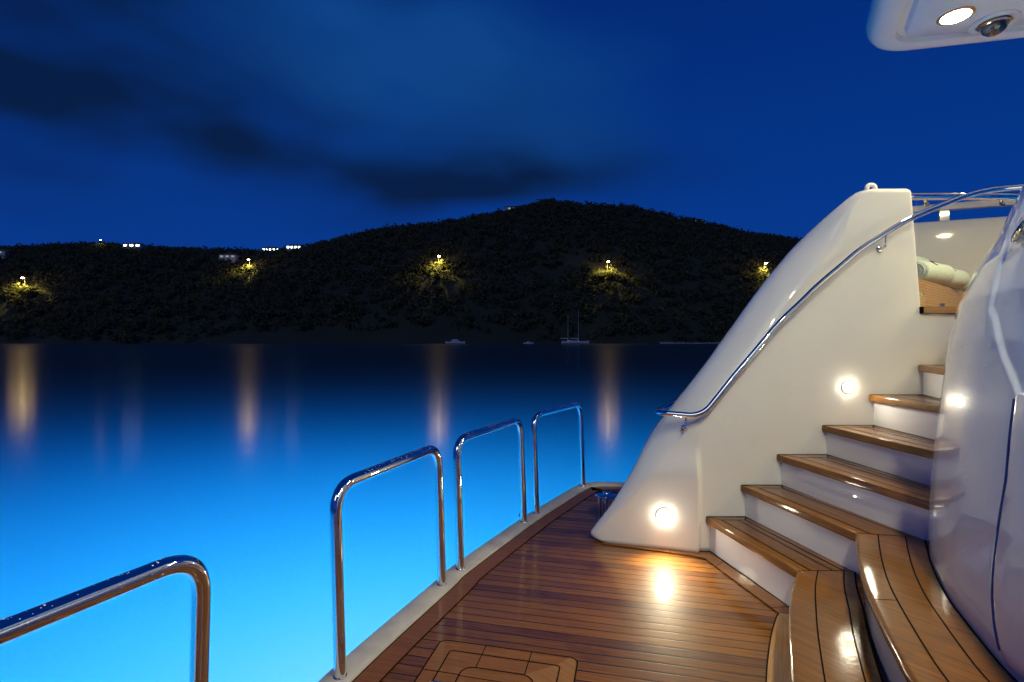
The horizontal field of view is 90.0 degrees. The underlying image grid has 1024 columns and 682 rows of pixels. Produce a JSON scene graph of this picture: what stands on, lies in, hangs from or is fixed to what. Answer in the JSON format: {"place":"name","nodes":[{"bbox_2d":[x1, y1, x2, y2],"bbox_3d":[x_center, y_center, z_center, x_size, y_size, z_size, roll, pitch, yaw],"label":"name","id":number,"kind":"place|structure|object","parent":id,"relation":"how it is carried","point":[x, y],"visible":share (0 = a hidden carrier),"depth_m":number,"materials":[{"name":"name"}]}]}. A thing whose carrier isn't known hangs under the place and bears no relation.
{"place":"outdoors","nodes":[
{"label":"outdoors","id":0,"kind":"place"},
{"bbox_2d":[0,344,718,681],"bbox_3d":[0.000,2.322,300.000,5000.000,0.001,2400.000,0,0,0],"label":"water","id":1,"kind":"structure","parent":0,"point":[230,466],"depth_m":9.05,"materials":[{"name":"blue liquid"}]},
{"bbox_2d":[445,339,464,343],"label":"motorboat","id":2,"kind":"object","parent":1,"relation":"on","point":[455,341],"visible":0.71,"depth_m":324.75,"materials":[{"name":"white plastic"}]},
{"bbox_2d":[561,338,588,343],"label":"sailboat","id":3,"kind":"object","parent":1,"relation":"on","point":[574,342],"visible":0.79,"depth_m":320.45,"materials":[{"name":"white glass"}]},
{"bbox_2d":[0,206,787,343],"bbox_3d":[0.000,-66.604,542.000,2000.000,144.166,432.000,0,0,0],"label":"hill","id":4,"kind":"structure","parent":0,"point":[440,329],"depth_m":364.88,"materials":[{"name":"green plant"}]},
{"bbox_2d":[0,249,10,259],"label":"house","id":5,"kind":"structure","parent":4,"relation":"on","point":[3,252],"depth_m":450.36,"materials":[{"name":"paint"}]},
{"bbox_2d":[122,243,145,250],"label":"house","id":6,"kind":"structure","parent":4,"relation":"on","point":[136,245],"depth_m":502.00,"materials":[{"name":"paint"}]},
{"bbox_2d":[218,253,239,263],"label":"house","id":7,"kind":"structure","parent":4,"relation":"on","point":[233,257],"depth_m":462.50,"materials":[{"name":"paint"}]},
{"bbox_2d":[262,247,279,251],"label":"house","id":8,"kind":"structure","parent":4,"relation":"on","point":[265,248],"depth_m":515.00,"materials":[{"name":"paint"}]},
{"bbox_2d":[286,244,302,250],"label":"house","id":9,"kind":"structure","parent":4,"relation":"on","point":[290,247],"depth_m":485.00,"materials":[{"name":"paint"}]},
{"bbox_2d":[0,197,801,343],"bbox_3d":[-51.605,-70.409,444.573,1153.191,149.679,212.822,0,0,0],"label":"forest","id":10,"kind":"object","parent":4,"relation":"on","point":[67,258],"visible":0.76,"depth_m":400.18,"materials":[{"name":"green plant"}]},
{"bbox_2d":[504,206,516,210],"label":"house","id":11,"kind":"structure","parent":4,"relation":"on","point":[506,208],"depth_m":515.00,"materials":[{"name":"paint"}]},
{"bbox_2d":[0,0,1023,249],"label":"sky","id":12,"kind":"structure","parent":0,"point":[250,124],"materials":[{"name":"blue"}]},
{"bbox_2d":[352,486,885,681],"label":"deck","id":13,"kind":"structure","parent":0,"point":[560,580],"depth_m":2.48,"materials":[{"name":"brown wood"}]},
{"bbox_2d":[414,640,577,681],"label":"deck hatch","id":14,"kind":"object","parent":13,"relation":"on","point":[452,661],"visible":1,"depth_m":2.07,"materials":[{"name":"brown wood"}]},
{"bbox_2d":[595,490,617,522],"bbox_3d":[0.692,1.208,3.720,0.180,0.228,0.180,0,0,0],"label":"bollard","id":15,"kind":"object","parent":13,"relation":"on","point":[605,495],"visible":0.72,"depth_m":3.70,"materials":[{"name":"silver metal"}]},
{"bbox_2d":[591,189,954,551],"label":"wing wall","id":16,"kind":"structure","parent":13,"relation":"on","point":[863,325],"depth_m":3.20,"materials":[{"name":"white plastic"}]},
{"bbox_2d":[656,508,671,523],"bbox_3d":[0.955,1.105,3.214,0.098,0.098,0.020,0,0,16],"label":"step light","id":17,"kind":"object","parent":16,"relation":"attached to","point":[664,516],"visible":1,"depth_m":3.21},
{"bbox_2d":[655,184,1023,431],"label":"handrail","id":18,"kind":"object","parent":16,"relation":"attached to","point":[786,315],"visible":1,"depth_m":3.11,"materials":[{"name":"silver metal"}]},
{"bbox_2d":[841,381,853,392],"bbox_3d":[2.098,0.294,3.192,0.078,0.078,0.017,0,0,0],"label":"step light","id":19,"kind":"object","parent":16,"relation":"attached to","point":[847,386],"visible":1,"depth_m":3.19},
{"bbox_2d":[864,183,877,189],"bbox_3d":[2.394,-0.983,3.425,0.102,0.135,0.040,0,0,0],"label":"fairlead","id":20,"kind":"object","parent":16,"relation":"on","point":[871,185],"visible":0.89,"depth_m":3.41,"materials":[{"name":"silver metal"}]},
{"bbox_2d":[919,307,956,313],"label":"stair step","id":21,"kind":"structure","parent":16,"relation":"on","point":[937,310],"depth_m":3.17,"materials":[{"name":"brown wood"}]},
{"bbox_2d":[911,192,1018,306],"bbox_3d":[3.100,-0.575,3.245,1.201,0.730,0.059,0,0,0],"label":"railing","id":22,"kind":"object","parent":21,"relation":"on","point":[999,196],"visible":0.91,"depth_m":3.23,"materials":[{"name":"silver metal"}]},
{"bbox_2d":[706,365,1017,681],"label":"staircase","id":23,"kind":"structure","parent":13,"relation":"on","point":[810,540],"depth_m":2.44,"materials":[{"name":"brown wood"}]},
{"bbox_2d":[927,185,1023,681],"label":"bulwark","id":24,"kind":"object","parent":23,"relation":"attached to","point":[975,540],"visible":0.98,"depth_m":1.63,"materials":[{"name":"white paint"}]},
{"bbox_2d":[1010,220,1023,243],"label":"emblem","id":25,"kind":"object","parent":24,"relation":"attached to","point":[1014,239],"visible":1,"depth_m":1.71,"materials":[{"name":"silver metal"}]},
{"bbox_2d":[659,342,719,343],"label":"beach","id":26,"kind":"structure","parent":0,"point":[689,343],"depth_m":339.42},
{"bbox_2d":[918,279,963,306],"bbox_3d":[3.277,-0.310,4.520,2.246,0.285,0.800,0,0,-39],"label":"teak locker","id":27,"kind":"object","parent":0,"point":[935,294],"visible":0.07,"depth_m":4.13,"materials":[{"name":"brown wood"}]},
{"bbox_2d":[917,260,954,284],"bbox_3d":[3.429,-0.549,4.207,0.507,0.186,0.196,0,0,-30],"label":"rolled towel","id":28,"kind":"object","parent":27,"relation":"on","point":[937,273],"visible":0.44,"depth_m":4.08,"materials":[{"name":"beige fabric"}]},
{"bbox_2d":[943,269,969,288],"bbox_3d":[3.801,-0.542,4.465,0.448,0.173,0.181,0,0,-30],"label":"rolled towel","id":29,"kind":"object","parent":27,"relation":"on","point":[961,279],"visible":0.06,"depth_m":4.42,"materials":[{"name":"beige fabric"}]},
{"bbox_2d":[916,256,929,261],"bbox_3d":[3.497,-0.669,4.520,0.507,0.167,0.175,0,0,-30],"label":"rolled towel","id":30,"kind":"object","parent":29,"relation":"on","point":[921,258],"visible":0.01,"depth_m":4.50,"materials":[{"name":"beige fabric"}]},
{"bbox_2d":[957,276,971,290],"bbox_3d":[4.225,-0.542,4.862,0.448,0.173,0.181,0,0,-30],"label":"rolled towel","id":31,"kind":"object","parent":27,"relation":"on","point":[963,288],"visible":0.01,"depth_m":4.79,"materials":[{"name":"beige fabric"}]},
{"bbox_2d":[866,0,1023,50],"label":"hard top","id":32,"kind":"object","parent":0,"point":[899,25],"visible":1,"depth_m":3.10,"materials":[{"name":"white plastic"}]},
{"bbox_2d":[936,6,975,25],"bbox_3d":[2.600,-1.903,3.000,0.176,0.019,0.176,0,0,0],"label":"downlight","id":33,"kind":"object","parent":32,"relation":"attached to","point":[956,15],"visible":1,"depth_m":3.00,"materials":[{"name":"white metal"}]},
{"bbox_2d":[968,9,1021,36],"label":"camera dome","id":34,"kind":"structure","parent":32,"relation":"attached to","point":[994,24],"depth_m":3.02,"materials":[{"name":"silver metal"}]},
{"bbox_2d":[912,200,1014,276],"bbox_3d":[6.188,-0.826,4.993,4.423,1.315,0.200,0,0,22],"label":"coaming","id":35,"kind":"object","parent":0,"point":[965,245],"visible":0.38,"depth_m":5.47,"materials":[{"name":"white plastic"}]},
{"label":"hull","id":36,"kind":"object","parent":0,"visible":0},
{"bbox_2d":[318,482,624,681],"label":"toe rail","id":37,"kind":"object","parent":36,"relation":"on","point":[362,656],"visible":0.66,"depth_m":2.60,"materials":[{"name":"white plastic"}]},
{"bbox_2d":[0,555,210,681],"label":"hoop rail","id":38,"kind":"object","parent":37,"relation":"on","point":[193,570],"visible":1,"depth_m":1.21,"materials":[{"name":"silver metal"}]},
{"bbox_2d":[330,445,446,679],"bbox_3d":[-0.531,0.926,2.370,0.074,0.760,0.860,0,0,21],"label":"hoop rail","id":39,"kind":"object","parent":37,"relation":"on","point":[345,485],"visible":1,"depth_m":2.00,"materials":[{"name":"silver metal"}]},
{"bbox_2d":[453,418,526,569],"bbox_3d":[-0.115,0.926,3.311,0.074,0.760,0.902,0,0,27],"label":"hoop rail","id":40,"kind":"object","parent":37,"relation":"on","point":[463,438],"visible":1,"depth_m":2.97,"materials":[{"name":"silver metal"}]},
{"bbox_2d":[531,402,585,513],"bbox_3d":[0.402,0.926,4.234,0.073,0.760,0.906,0,0,32],"label":"hoop rail","id":41,"kind":"object","parent":37,"relation":"on","point":[534,450],"visible":1,"depth_m":3.96,"materials":[{"name":"silver metal"}]}
]}

